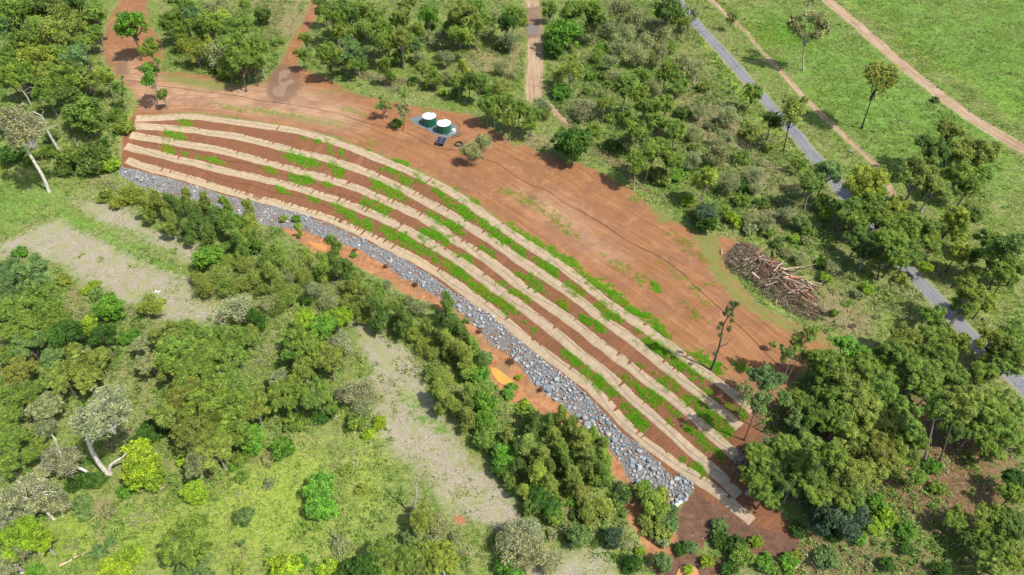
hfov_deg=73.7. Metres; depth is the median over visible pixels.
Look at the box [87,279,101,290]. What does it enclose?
shrub
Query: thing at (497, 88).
scrub tree
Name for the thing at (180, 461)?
shrub
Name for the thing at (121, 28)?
gum tree
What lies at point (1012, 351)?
gum tree
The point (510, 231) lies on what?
drip line
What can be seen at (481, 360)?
she oak
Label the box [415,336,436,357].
scrub tree
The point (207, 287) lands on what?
scrub tree
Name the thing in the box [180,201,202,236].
she oak
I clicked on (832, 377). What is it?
gum tree
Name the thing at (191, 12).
gum tree
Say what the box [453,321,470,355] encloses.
she oak
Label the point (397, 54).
gum tree
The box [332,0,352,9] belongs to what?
gum tree
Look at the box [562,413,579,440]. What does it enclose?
she oak
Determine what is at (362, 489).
shrub
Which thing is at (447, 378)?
scrub tree
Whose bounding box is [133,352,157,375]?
gum tree
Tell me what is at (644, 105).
gum tree
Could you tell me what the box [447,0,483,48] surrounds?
gum tree
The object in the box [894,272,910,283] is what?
shrub
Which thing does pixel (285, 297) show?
scrub tree
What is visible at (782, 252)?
shrub
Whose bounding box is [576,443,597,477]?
she oak
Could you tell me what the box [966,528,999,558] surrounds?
gum tree
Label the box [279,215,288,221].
shrub
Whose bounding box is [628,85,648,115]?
gum tree
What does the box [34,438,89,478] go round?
paperbark tree
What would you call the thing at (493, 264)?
drip line
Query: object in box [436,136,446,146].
solar table
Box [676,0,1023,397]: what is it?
road
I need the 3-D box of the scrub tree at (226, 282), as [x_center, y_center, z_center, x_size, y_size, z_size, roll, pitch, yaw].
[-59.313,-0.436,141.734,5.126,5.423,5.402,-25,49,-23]
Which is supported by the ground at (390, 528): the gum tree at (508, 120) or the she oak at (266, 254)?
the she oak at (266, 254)
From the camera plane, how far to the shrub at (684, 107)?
184.01 m
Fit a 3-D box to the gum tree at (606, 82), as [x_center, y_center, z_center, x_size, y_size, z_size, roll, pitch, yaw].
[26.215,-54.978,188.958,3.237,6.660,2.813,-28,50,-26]
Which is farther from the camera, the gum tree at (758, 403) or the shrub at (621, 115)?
the shrub at (621, 115)
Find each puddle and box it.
[272,70,294,96]
[526,24,537,35]
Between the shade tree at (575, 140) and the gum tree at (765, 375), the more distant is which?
the shade tree at (575, 140)
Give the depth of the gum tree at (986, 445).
104.44 m
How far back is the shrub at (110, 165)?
174.52 m
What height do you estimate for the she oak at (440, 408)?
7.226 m
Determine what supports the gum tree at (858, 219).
on the ground at (390, 528)
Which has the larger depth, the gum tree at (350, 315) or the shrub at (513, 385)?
the gum tree at (350, 315)
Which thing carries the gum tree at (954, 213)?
on the ground at (390, 528)
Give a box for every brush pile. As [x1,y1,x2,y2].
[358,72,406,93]
[722,241,825,320]
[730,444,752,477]
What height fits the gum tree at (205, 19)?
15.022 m
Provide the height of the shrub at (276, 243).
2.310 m
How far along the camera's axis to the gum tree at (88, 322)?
128.66 m
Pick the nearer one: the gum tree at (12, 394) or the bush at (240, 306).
the gum tree at (12, 394)
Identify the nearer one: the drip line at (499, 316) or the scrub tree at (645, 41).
the drip line at (499, 316)
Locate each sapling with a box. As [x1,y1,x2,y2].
[237,539,247,550]
[838,294,851,319]
[869,313,881,330]
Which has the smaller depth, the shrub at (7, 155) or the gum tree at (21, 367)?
the gum tree at (21, 367)
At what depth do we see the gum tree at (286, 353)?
125.70 m
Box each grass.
[0,0,1023,574]
[69,13,853,496]
[158,113,750,478]
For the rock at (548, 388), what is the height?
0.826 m
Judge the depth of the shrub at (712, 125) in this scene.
178.83 m
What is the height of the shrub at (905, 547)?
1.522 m
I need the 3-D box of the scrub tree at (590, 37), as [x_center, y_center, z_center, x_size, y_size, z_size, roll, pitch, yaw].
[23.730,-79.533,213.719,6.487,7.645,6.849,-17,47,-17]
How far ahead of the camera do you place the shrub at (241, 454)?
114.00 m
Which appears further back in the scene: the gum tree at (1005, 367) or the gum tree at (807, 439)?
the gum tree at (1005, 367)
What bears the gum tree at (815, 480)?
on the ground at (390, 528)
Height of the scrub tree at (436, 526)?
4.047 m
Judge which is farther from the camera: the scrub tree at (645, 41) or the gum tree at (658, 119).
the scrub tree at (645, 41)
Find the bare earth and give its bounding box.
[103,0,1023,574]
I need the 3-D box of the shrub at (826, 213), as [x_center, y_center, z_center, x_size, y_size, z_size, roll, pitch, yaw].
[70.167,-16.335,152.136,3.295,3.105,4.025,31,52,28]
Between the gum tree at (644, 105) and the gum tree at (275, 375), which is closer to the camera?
the gum tree at (275, 375)
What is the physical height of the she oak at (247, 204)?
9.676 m
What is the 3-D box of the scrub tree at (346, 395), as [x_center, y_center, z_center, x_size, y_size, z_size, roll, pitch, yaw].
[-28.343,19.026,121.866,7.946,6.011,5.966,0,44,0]
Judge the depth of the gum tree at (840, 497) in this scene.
99.06 m
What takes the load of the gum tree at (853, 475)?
on the ground at (390, 528)
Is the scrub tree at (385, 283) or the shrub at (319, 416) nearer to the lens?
the shrub at (319, 416)
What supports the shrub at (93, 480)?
on the ground at (390, 528)
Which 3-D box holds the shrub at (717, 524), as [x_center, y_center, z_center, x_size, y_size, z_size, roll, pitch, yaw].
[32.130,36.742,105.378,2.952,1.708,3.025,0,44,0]
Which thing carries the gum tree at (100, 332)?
on the ground at (390, 528)
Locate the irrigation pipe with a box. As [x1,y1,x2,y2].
[133,80,793,376]
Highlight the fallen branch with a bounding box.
[59,551,86,565]
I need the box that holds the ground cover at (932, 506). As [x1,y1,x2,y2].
[0,0,1023,574]
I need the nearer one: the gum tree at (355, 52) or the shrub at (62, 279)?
the shrub at (62, 279)
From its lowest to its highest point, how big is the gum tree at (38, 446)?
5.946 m
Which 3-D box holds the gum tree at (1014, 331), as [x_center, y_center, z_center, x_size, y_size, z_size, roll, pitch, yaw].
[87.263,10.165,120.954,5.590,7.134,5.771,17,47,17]
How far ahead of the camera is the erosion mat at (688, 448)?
139.49 m
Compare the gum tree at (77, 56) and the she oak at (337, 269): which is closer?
the she oak at (337, 269)
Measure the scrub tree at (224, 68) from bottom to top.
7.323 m
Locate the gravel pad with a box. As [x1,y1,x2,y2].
[410,115,459,136]
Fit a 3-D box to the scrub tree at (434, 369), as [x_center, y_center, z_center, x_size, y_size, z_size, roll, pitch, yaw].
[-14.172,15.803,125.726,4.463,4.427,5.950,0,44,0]
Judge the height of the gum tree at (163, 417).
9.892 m
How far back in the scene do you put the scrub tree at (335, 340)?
129.78 m
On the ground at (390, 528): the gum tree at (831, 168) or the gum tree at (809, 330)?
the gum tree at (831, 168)
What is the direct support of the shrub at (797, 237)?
on the ground at (390, 528)
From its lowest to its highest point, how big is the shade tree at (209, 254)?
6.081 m
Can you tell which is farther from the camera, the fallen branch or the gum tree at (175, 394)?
the gum tree at (175, 394)
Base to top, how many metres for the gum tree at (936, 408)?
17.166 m
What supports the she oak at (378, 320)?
on the ground at (390, 528)
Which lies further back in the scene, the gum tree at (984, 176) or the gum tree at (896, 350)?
the gum tree at (984, 176)
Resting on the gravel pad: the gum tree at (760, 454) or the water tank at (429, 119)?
the water tank at (429, 119)
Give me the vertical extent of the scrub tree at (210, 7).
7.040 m
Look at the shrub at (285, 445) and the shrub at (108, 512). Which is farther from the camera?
the shrub at (285, 445)
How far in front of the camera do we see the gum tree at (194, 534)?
96.04 m
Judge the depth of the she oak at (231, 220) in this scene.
150.02 m
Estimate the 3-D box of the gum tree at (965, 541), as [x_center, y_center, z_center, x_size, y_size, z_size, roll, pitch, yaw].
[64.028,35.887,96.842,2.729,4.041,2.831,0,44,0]
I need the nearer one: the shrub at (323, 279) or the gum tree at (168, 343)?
the gum tree at (168, 343)
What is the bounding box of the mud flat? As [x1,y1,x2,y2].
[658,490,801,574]
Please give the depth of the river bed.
130.06 m
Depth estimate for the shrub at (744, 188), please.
158.51 m
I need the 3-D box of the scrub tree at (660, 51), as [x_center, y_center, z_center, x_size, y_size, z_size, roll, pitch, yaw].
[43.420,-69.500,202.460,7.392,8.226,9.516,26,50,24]
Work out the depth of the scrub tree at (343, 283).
142.33 m
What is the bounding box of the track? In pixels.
[525,0,1023,210]
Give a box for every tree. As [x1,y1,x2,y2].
[0,0,33,46]
[0,12,19,36]
[0,43,26,88]
[0,57,23,103]
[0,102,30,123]
[0,103,50,192]
[0,257,31,283]
[0,275,27,297]
[0,285,36,330]
[0,313,39,352]
[0,344,19,363]
[0,380,34,407]
[0,402,27,431]
[0,421,33,455]
[0,448,20,479]
[0,469,63,519]
[0,506,33,534]
[0,513,43,565]
[0,542,31,574]
[1,355,37,382]
[4,27,36,48]
[5,81,31,105]
[5,330,45,360]
[8,61,41,102]
[10,251,52,290]
[16,41,58,77]
[17,377,50,405]
[19,282,59,304]
[20,15,44,46]
[20,311,54,344]
[20,436,50,462]
[22,390,65,425]
[27,296,64,324]
[29,0,63,47]
[30,72,60,118]
[30,109,60,151]
[31,59,57,100]
[34,417,56,440]
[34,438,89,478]
[34,527,56,554]
[36,343,69,368]
[37,13,71,66]
[38,359,84,398]
[39,483,70,516]
[42,44,68,75]
[43,2,82,23]
[43,308,73,326]
[45,320,84,347]
[46,57,80,100]
[57,18,87,58]
[57,42,92,94]
[59,85,82,101]
[59,342,105,387]
[60,92,104,134]
[62,0,87,32]
[66,381,139,475]
[68,59,98,98]
[71,35,95,70]
[72,360,104,398]
[77,310,99,346]
[80,4,107,46]
[81,24,103,54]
[85,321,117,355]
[88,17,102,43]
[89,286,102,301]
[89,346,111,377]
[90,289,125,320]
[91,65,115,99]
[108,74,127,111]
[112,10,150,60]
[118,446,163,491]
[120,434,152,462]
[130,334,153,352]
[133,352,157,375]
[136,36,158,65]
[136,289,167,317]
[138,56,160,107]
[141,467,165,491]
[143,398,184,436]
[146,320,186,342]
[150,333,197,372]
[152,355,175,383]
[157,7,183,40]
[157,88,167,109]
[157,511,213,568]
[159,375,201,408]
[165,0,195,40]
[169,352,217,390]
[169,409,225,454]
[171,22,190,53]
[172,319,201,339]
[172,550,215,574]
[173,33,214,67]
[178,5,202,41]
[178,478,208,505]
[179,338,220,368]
[179,381,235,433]
[180,16,205,52]
[183,451,211,480]
[184,268,206,283]
[188,242,224,269]
[190,430,233,472]
[192,277,216,298]
[193,324,220,354]
[194,7,221,45]
[201,0,218,12]
[202,40,228,68]
[202,361,242,383]
[204,0,229,11]
[205,269,218,281]
[206,404,253,448]
[207,260,233,281]
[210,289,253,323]
[211,6,230,22]
[213,338,248,368]
[214,271,240,295]
[215,57,240,80]
[216,12,253,35]
[216,324,254,360]
[217,31,251,80]
[219,253,236,266]
[221,382,252,417]
[228,52,253,91]
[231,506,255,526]
[232,276,254,290]
[235,255,256,271]
[236,422,266,455]
[237,386,271,427]
[242,34,269,78]
[244,268,265,287]
[246,53,267,86]
[246,323,259,349]
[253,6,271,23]
[253,282,270,294]
[256,291,278,312]
[265,276,291,295]
[267,303,286,317]
[268,367,286,384]
[268,373,304,411]
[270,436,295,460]
[273,290,302,308]
[279,341,296,362]
[282,270,296,283]
[282,319,306,348]
[284,260,306,274]
[284,283,301,296]
[291,358,317,382]
[292,306,320,330]
[292,330,326,372]
[293,48,312,71]
[294,270,312,285]
[297,31,311,51]
[300,371,332,409]
[302,268,314,279]
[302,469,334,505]
[302,492,338,521]
[304,279,324,297]
[305,314,339,344]
[310,0,330,28]
[312,344,344,380]
[314,40,343,83]
[317,292,337,310]
[318,2,347,47]
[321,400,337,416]
[323,306,348,329]
[325,328,353,358]
[330,20,355,51]
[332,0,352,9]
[332,378,365,405]
[336,277,350,292]
[337,556,363,574]
[338,35,359,69]
[338,50,350,76]
[339,1,360,44]
[339,292,359,310]
[342,309,353,326]
[344,301,370,316]
[346,58,360,81]
[347,44,370,75]
[348,552,382,574]
[350,0,374,18]
[350,395,381,420]
[352,374,383,403]
[353,17,375,58]
[356,312,371,324]
[360,59,371,69]
[362,537,395,574]
[364,7,389,46]
[372,12,397,58]
[373,93,392,119]
[374,30,393,67]
[381,279,391,290]
[384,557,404,574]
[388,6,412,26]
[388,543,422,572]
[391,24,413,68]
[391,47,410,65]
[395,101,409,130]
[396,0,416,26]
[401,528,421,544]
[403,293,415,303]
[403,471,427,513]
[405,559,435,574]
[406,21,423,37]
[406,320,425,344]
[408,35,426,61]
[408,298,432,316]
[408,501,435,536]
[412,50,425,62]
[414,60,428,84]
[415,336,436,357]
[415,540,432,565]
[416,2,439,44]
[421,66,443,88]
[422,358,445,384]
[422,539,461,574]
[423,21,436,39]
[423,342,442,359]
[429,27,451,47]
[430,509,455,539]
[436,49,456,65]
[439,69,452,82]
[439,348,449,362]
[440,369,453,388]
[442,16,460,50]
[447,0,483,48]
[447,23,476,58]
[449,528,461,543]
[450,74,464,100]
[459,71,477,101]
[459,140,485,165]
[460,363,479,380]
[463,0,489,19]
[467,29,481,47]
[468,15,486,50]
[469,73,487,106]
[469,365,490,380]
[472,377,491,397]
[472,410,496,431]
[472,428,496,452]
[473,132,493,159]
[473,390,498,412]
[477,96,496,127]
[480,422,499,433]
[483,23,495,38]
[485,351,493,362]
[486,78,514,95]
[488,5,499,20]
[489,107,501,127]
[490,431,503,448]
[490,461,510,477]
[491,92,514,119]
[491,441,520,467]
[492,61,513,73]
[493,517,533,567]
[496,520,520,541]
[497,10,516,33]
[498,30,523,53]
[500,107,518,140]
[502,3,531,31]
[502,69,517,84]
[503,470,518,487]
[508,456,527,474]
[509,99,527,133]
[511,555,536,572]
[515,514,544,544]
[517,530,559,566]
[519,112,536,139]
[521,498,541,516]
[523,105,542,134]
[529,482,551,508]
[530,96,556,114]
[541,0,557,22]
[541,107,551,118]
[542,36,564,56]
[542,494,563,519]
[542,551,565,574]
[544,18,583,50]
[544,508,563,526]
[547,67,564,83]
[548,124,594,162]
[557,0,586,41]
[557,53,583,86]
[565,521,592,552]
[572,94,596,120]
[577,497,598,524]
[578,0,602,41]
[579,19,597,44]
[585,12,607,41]
[587,470,601,485]
[590,47,606,61]
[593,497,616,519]
[597,17,620,37]
[598,53,619,70]
[598,94,609,123]
[599,68,620,83]
[601,75,612,92]
[603,0,633,26]
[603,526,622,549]
[607,33,632,56]
[609,72,641,111]
[615,22,638,47]
[617,132,640,148]
[619,5,651,30]
[622,40,648,65]
[622,115,649,145]
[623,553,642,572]
[625,140,650,189]
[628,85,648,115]
[632,477,655,502]
[633,66,651,82]
[633,93,662,119]
[634,29,656,49]
[638,136,667,181]
[640,491,669,520]
[641,75,664,96]
[643,18,663,36]
[645,112,666,136]
[647,38,668,66]
[648,127,668,141]
[650,19,672,43]
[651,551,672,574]
[653,0,685,42]
[653,484,669,502]
[655,60,682,93]
[656,144,684,170]
[658,94,674,117]
[660,514,679,534]
[662,118,687,148]
[666,38,682,53]
[666,68,686,87]
[666,80,687,110]
[670,10,689,42]
[674,52,694,69]
[681,150,702,170]
[683,4,701,33]
[683,59,707,82]
[686,123,701,142]
[688,165,719,201]
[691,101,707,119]
[693,203,718,223]
[695,215,717,232]
[698,199,719,215]
[702,139,730,167]
[710,300,739,370]
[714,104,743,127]
[715,128,736,145]
[717,168,742,193]
[725,11,737,31]
[736,164,764,184]
[736,380,755,414]
[737,121,760,157]
[737,464,773,494]
[741,212,758,223]
[742,440,780,471]
[743,82,764,111]
[743,389,774,440]
[745,364,787,393]
[745,465,765,495]
[747,182,763,195]
[748,485,783,510]
[755,450,788,485]
[756,476,776,502]
[757,212,775,230]
[757,450,780,471]
[762,110,784,140]
[762,388,792,432]
[763,436,780,455]
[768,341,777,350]
[770,433,802,463]
[774,469,816,502]
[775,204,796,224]
[776,344,795,373]
[780,91,810,151]
[782,449,819,480]
[784,404,810,432]
[784,439,848,492]
[785,323,818,383]
[785,333,805,373]
[786,0,831,70]
[786,388,817,415]
[787,485,817,509]
[789,430,825,458]
[790,152,806,174]
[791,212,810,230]
[792,416,819,437]
[793,249,810,265]
[796,345,821,378]
[796,467,834,506]
[797,454,831,489]
[800,171,828,209]
[803,402,831,433]
[807,494,847,527]
[808,347,847,384]
[809,512,832,535]
[810,376,829,403]
[812,159,842,201]
[812,192,837,210]
[815,382,857,413]
[817,464,842,489]
[820,360,855,384]
[822,399,863,440]
[823,483,852,509]
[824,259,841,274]
[825,455,873,490]
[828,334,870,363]
[831,197,864,232]
[833,422,872,457]
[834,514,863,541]
[838,164,890,201]
[838,372,876,420]
[838,484,866,514]
[842,210,872,241]
[842,226,873,258]
[843,350,881,379]
[844,500,872,527]
[848,186,886,211]
[850,241,883,271]
[850,393,893,428]
[851,428,897,469]
[852,456,889,489]
[860,59,902,128]
[863,201,898,230]
[866,372,898,409]
[868,226,910,279]
[871,346,891,367]
[872,406,908,447]
[875,447,904,478]
[876,164,898,186]
[878,339,917,365]
[878,365,903,387]
[879,211,922,238]
[880,394,921,417]
[881,243,910,277]
[883,193,910,230]
[888,321,922,353]
[888,435,922,468]
[894,414,931,448]
[896,153,939,210]
[897,356,945,397]
[899,236,926,269]
[900,283,909,298]
[901,214,943,240]
[903,439,930,450]
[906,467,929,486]
[907,341,930,362]
[914,133,952,162]
[914,260,933,279]
[915,337,958,371]
[915,384,943,405]
[916,173,953,211]
[916,229,942,248]
[918,234,942,266]
[918,325,946,344]
[919,304,947,327]
[921,392,962,461]
[931,356,970,387]
[935,116,967,168]
[936,416,974,447]
[938,205,970,239]
[938,384,984,463]
[940,157,978,201]
[941,327,972,352]
[943,139,974,175]
[943,504,968,529]
[944,218,970,242]
[944,232,971,272]
[948,296,976,325]
[950,275,989,325]
[954,528,973,547]
[956,136,1002,167]
[956,175,982,206]
[956,415,1000,446]
[960,244,980,274]
[961,263,990,278]
[962,201,983,223]
[965,360,1000,392]
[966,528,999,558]
[967,388,1014,424]
[968,163,998,197]
[970,548,1009,574]
[971,226,1001,246]
[971,293,998,319]
[972,501,1011,535]
[974,326,1015,360]
[977,242,1023,283]
[977,436,1006,461]
[978,351,994,370]
[983,386,1016,412]
[985,411,1023,445]
[985,525,1017,563]
[988,231,1023,289]
[988,351,1022,383]
[990,505,1023,541]
[991,264,1020,294]
[994,425,1023,455]
[994,482,1023,505]
[996,334,1023,378]
[998,323,1023,349]
[1001,254,1023,286]
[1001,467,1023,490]
[1003,548,1023,572]
[1006,397,1023,424]
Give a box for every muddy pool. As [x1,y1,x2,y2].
[309,242,326,250]
[491,367,512,384]
[677,565,698,574]
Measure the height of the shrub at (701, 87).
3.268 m
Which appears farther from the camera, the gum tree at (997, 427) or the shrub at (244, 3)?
the shrub at (244, 3)
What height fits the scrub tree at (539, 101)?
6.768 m
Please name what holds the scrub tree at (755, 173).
on the ground at (390, 528)
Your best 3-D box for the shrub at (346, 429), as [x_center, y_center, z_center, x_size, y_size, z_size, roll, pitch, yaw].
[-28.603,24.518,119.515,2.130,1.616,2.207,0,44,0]
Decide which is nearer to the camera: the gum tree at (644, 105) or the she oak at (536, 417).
the she oak at (536, 417)
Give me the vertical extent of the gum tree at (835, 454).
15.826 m
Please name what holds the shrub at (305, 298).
on the ground at (390, 528)
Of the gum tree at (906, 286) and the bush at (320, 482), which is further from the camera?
the gum tree at (906, 286)
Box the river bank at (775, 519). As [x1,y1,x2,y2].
[119,113,793,535]
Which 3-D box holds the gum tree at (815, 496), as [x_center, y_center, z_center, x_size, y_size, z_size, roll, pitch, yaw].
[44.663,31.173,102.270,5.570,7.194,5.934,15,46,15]
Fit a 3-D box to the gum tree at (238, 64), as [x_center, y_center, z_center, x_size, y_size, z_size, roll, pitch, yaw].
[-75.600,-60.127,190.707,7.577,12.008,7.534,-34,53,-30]
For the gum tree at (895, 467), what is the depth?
100.91 m
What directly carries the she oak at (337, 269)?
on the ground at (390, 528)
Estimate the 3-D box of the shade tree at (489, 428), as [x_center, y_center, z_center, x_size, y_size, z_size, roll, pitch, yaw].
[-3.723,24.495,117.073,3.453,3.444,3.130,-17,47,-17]
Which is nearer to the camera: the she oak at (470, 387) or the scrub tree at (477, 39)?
the she oak at (470, 387)
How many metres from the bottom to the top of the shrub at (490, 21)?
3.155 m
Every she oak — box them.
[135,195,156,223]
[148,186,170,221]
[159,207,178,238]
[161,192,183,223]
[179,185,196,209]
[179,221,196,247]
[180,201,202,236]
[196,190,221,214]
[200,216,215,245]
[203,203,225,236]
[216,195,235,220]
[222,210,245,246]
[228,226,250,258]
[237,198,256,224]
[241,210,261,250]
[244,226,264,256]
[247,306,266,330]
[257,245,272,269]
[262,261,282,283]
[272,244,286,273]
[295,226,301,237]
[302,246,313,268]
[314,250,329,275]
[325,233,344,262]
[328,255,345,281]
[341,258,359,280]
[341,270,367,298]
[355,283,375,315]
[367,291,390,331]
[374,280,386,300]
[376,55,395,85]
[388,298,402,324]
[392,302,412,340]
[419,315,435,335]
[429,377,450,402]
[433,389,448,414]
[437,298,453,323]
[437,310,461,341]
[438,328,456,361]
[440,290,455,305]
[444,394,462,417]
[451,337,474,369]
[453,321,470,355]
[457,58,470,90]
[460,381,475,401]
[460,396,474,410]
[460,405,476,432]
[466,334,481,357]
[473,350,489,369]
[498,427,515,447]
[512,431,538,463]
[515,483,530,500]
[520,410,542,436]
[522,404,535,423]
[527,460,547,491]
[528,428,540,444]
[529,442,550,465]
[540,411,556,439]
[541,473,562,498]
[542,423,564,455]
[545,457,555,474]
[552,402,568,426]
[553,440,574,467]
[556,454,573,479]
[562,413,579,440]
[563,462,586,496]
[568,424,591,456]
[572,481,589,506]
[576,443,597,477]
[588,425,602,450]
[594,436,609,451]
[594,460,611,486]
[596,447,612,475]
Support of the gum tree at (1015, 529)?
on the bare earth
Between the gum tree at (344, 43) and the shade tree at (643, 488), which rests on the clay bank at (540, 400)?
the shade tree at (643, 488)
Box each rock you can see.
[119,166,690,498]
[545,384,551,391]
[583,421,590,426]
[637,464,641,470]
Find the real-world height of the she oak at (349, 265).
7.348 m
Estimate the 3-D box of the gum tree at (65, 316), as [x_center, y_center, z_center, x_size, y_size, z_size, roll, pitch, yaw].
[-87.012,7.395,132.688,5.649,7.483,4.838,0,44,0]
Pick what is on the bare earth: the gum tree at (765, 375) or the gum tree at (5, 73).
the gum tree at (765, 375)
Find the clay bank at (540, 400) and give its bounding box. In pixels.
[122,142,680,566]
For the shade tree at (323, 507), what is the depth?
105.25 m
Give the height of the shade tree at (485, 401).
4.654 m
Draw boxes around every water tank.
[422,112,436,128]
[437,119,450,134]
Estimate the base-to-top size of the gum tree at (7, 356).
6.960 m
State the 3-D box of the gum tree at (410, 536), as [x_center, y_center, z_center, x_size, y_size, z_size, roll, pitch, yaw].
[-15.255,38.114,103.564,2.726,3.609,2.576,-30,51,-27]
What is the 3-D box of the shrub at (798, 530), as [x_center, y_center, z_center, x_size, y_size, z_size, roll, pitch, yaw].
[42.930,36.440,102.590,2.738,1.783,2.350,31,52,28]
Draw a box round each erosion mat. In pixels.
[124,143,741,497]
[125,157,754,524]
[129,132,744,463]
[134,122,742,430]
[135,113,754,413]
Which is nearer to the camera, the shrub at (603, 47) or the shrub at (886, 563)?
the shrub at (886, 563)
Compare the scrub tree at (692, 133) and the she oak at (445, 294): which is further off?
the scrub tree at (692, 133)
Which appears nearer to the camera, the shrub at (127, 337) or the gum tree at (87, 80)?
the shrub at (127, 337)
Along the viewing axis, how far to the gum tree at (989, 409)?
105.76 m
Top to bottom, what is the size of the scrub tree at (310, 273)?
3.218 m
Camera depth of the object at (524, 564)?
99.97 m
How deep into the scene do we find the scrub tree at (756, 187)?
156.47 m
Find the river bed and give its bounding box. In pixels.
[0,200,613,574]
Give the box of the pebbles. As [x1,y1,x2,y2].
[19,62,795,574]
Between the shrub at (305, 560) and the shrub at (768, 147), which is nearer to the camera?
the shrub at (305, 560)
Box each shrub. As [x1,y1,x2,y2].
[0,144,26,163]
[8,245,27,257]
[23,562,45,574]
[24,151,39,162]
[37,144,58,157]
[43,130,58,141]
[53,163,75,178]
[55,139,84,164]
[55,274,72,286]
[62,471,83,493]
[69,138,112,175]
[69,492,93,516]
[77,506,94,522]
[79,287,90,294]
[79,471,109,488]
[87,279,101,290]
[87,543,107,559]
[96,138,108,147]
[96,188,112,202]
[97,555,133,574]
[101,157,120,171]
[103,506,118,518]
[103,537,115,547]
[106,109,122,119]
[108,194,126,209]
[110,544,142,569]
[111,119,138,133]
[115,114,127,121]
[115,328,143,344]
[115,481,137,498]
[120,185,137,195]
[124,188,146,203]
[125,545,144,562]
[126,427,156,444]
[139,418,170,441]
[174,44,182,53]
[176,454,187,465]
[191,265,204,271]
[196,34,213,44]
[203,57,212,65]
[209,65,220,73]
[216,73,227,79]
[227,462,240,471]
[230,449,251,466]
[233,562,245,574]
[235,469,249,483]
[239,0,250,8]
[248,245,256,251]
[261,451,274,467]
[261,477,273,489]
[263,399,274,416]
[265,553,303,574]
[268,241,281,254]
[270,38,284,45]
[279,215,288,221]
[283,411,307,432]
[291,215,300,222]
[296,293,313,305]
[296,553,309,571]
[310,408,330,424]
[313,557,340,574]
[314,273,331,283]
[328,533,347,550]
[337,463,353,475]
[343,422,353,433]
[347,412,364,429]
[350,251,357,257]
[355,482,370,495]
[358,408,370,421]
[360,427,374,440]
[372,415,386,429]
[391,118,403,127]
[407,77,416,85]
[422,84,429,89]
[436,88,446,95]
[448,87,462,98]
[462,318,470,323]
[481,84,491,92]
[485,18,494,27]
[493,39,508,51]
[493,552,527,574]
[501,387,514,401]
[506,382,518,390]
[514,374,522,379]
[515,398,529,412]
[520,14,528,26]
[547,528,557,540]
[550,84,572,103]
[556,490,569,504]
[562,492,576,508]
[569,508,582,524]
[573,114,588,123]
[578,87,591,97]
[585,72,595,79]
[587,122,603,135]
[595,43,607,51]
[595,70,606,79]
[602,112,614,122]
[604,138,622,149]
[610,480,635,504]
[613,502,628,518]
[615,109,632,119]
[621,557,635,574]
[634,546,644,556]
[636,512,672,541]
[648,165,663,181]
[651,169,672,186]
[655,533,670,548]
[667,167,688,180]
[667,504,678,516]
[674,108,691,118]
[674,541,686,556]
[676,105,691,111]
[679,193,694,206]
[681,76,690,85]
[683,540,698,553]
[683,564,693,574]
[688,143,699,151]
[694,80,710,91]
[700,555,715,568]
[704,118,722,131]
[709,530,727,543]
[710,517,728,534]
[714,539,727,551]
[718,202,729,215]
[720,560,739,574]
[722,533,747,553]
[724,211,744,227]
[728,542,756,566]
[732,190,751,208]
[733,150,751,164]
[735,179,748,191]
[743,222,758,235]
[747,534,763,547]
[753,197,769,208]
[754,551,774,572]
[758,225,777,237]
[761,143,774,151]
[768,237,783,248]
[768,559,780,574]
[776,197,789,207]
[777,551,798,574]
[778,247,791,257]
[788,234,799,241]
[789,520,805,538]
[790,548,803,560]
[798,224,817,238]
[801,235,812,244]
[812,545,839,570]
[814,258,825,267]
[818,208,833,222]
[818,271,831,282]
[826,531,841,541]
[830,308,840,316]
[849,289,864,298]
[854,531,866,546]
[860,282,874,294]
[867,515,885,536]
[868,492,888,511]
[876,508,897,527]
[876,556,896,572]
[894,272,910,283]
[897,520,919,541]
[899,541,914,554]
[920,456,943,474]
[927,479,947,496]
[929,561,952,574]
[930,96,939,102]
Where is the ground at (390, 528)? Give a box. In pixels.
[0,0,1023,574]
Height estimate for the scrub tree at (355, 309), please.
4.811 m
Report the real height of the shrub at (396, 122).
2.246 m
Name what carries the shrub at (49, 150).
on the ground at (390, 528)
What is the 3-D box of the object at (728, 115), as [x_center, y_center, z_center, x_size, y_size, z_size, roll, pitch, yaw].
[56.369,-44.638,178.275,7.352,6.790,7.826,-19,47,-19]
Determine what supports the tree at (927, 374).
on the bare earth
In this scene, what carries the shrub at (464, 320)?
on the clay bank at (540, 400)
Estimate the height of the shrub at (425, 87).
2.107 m
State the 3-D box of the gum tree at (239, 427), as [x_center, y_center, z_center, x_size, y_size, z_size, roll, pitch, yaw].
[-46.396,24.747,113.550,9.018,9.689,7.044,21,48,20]
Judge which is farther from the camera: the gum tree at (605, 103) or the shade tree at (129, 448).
the gum tree at (605, 103)
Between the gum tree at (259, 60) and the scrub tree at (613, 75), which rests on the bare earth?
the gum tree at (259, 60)
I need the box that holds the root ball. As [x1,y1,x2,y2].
[505,355,516,365]
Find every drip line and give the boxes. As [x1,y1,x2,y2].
[133,151,326,206]
[134,139,390,216]
[139,123,730,421]
[139,148,726,477]
[141,135,732,451]
[141,166,749,513]
[143,114,746,407]
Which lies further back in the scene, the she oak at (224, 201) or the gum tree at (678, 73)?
the gum tree at (678, 73)
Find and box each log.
[775,271,790,282]
[783,276,803,285]
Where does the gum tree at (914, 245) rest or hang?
on the ground at (390, 528)
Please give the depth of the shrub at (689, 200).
155.43 m
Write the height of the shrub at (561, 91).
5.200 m
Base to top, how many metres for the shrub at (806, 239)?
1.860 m

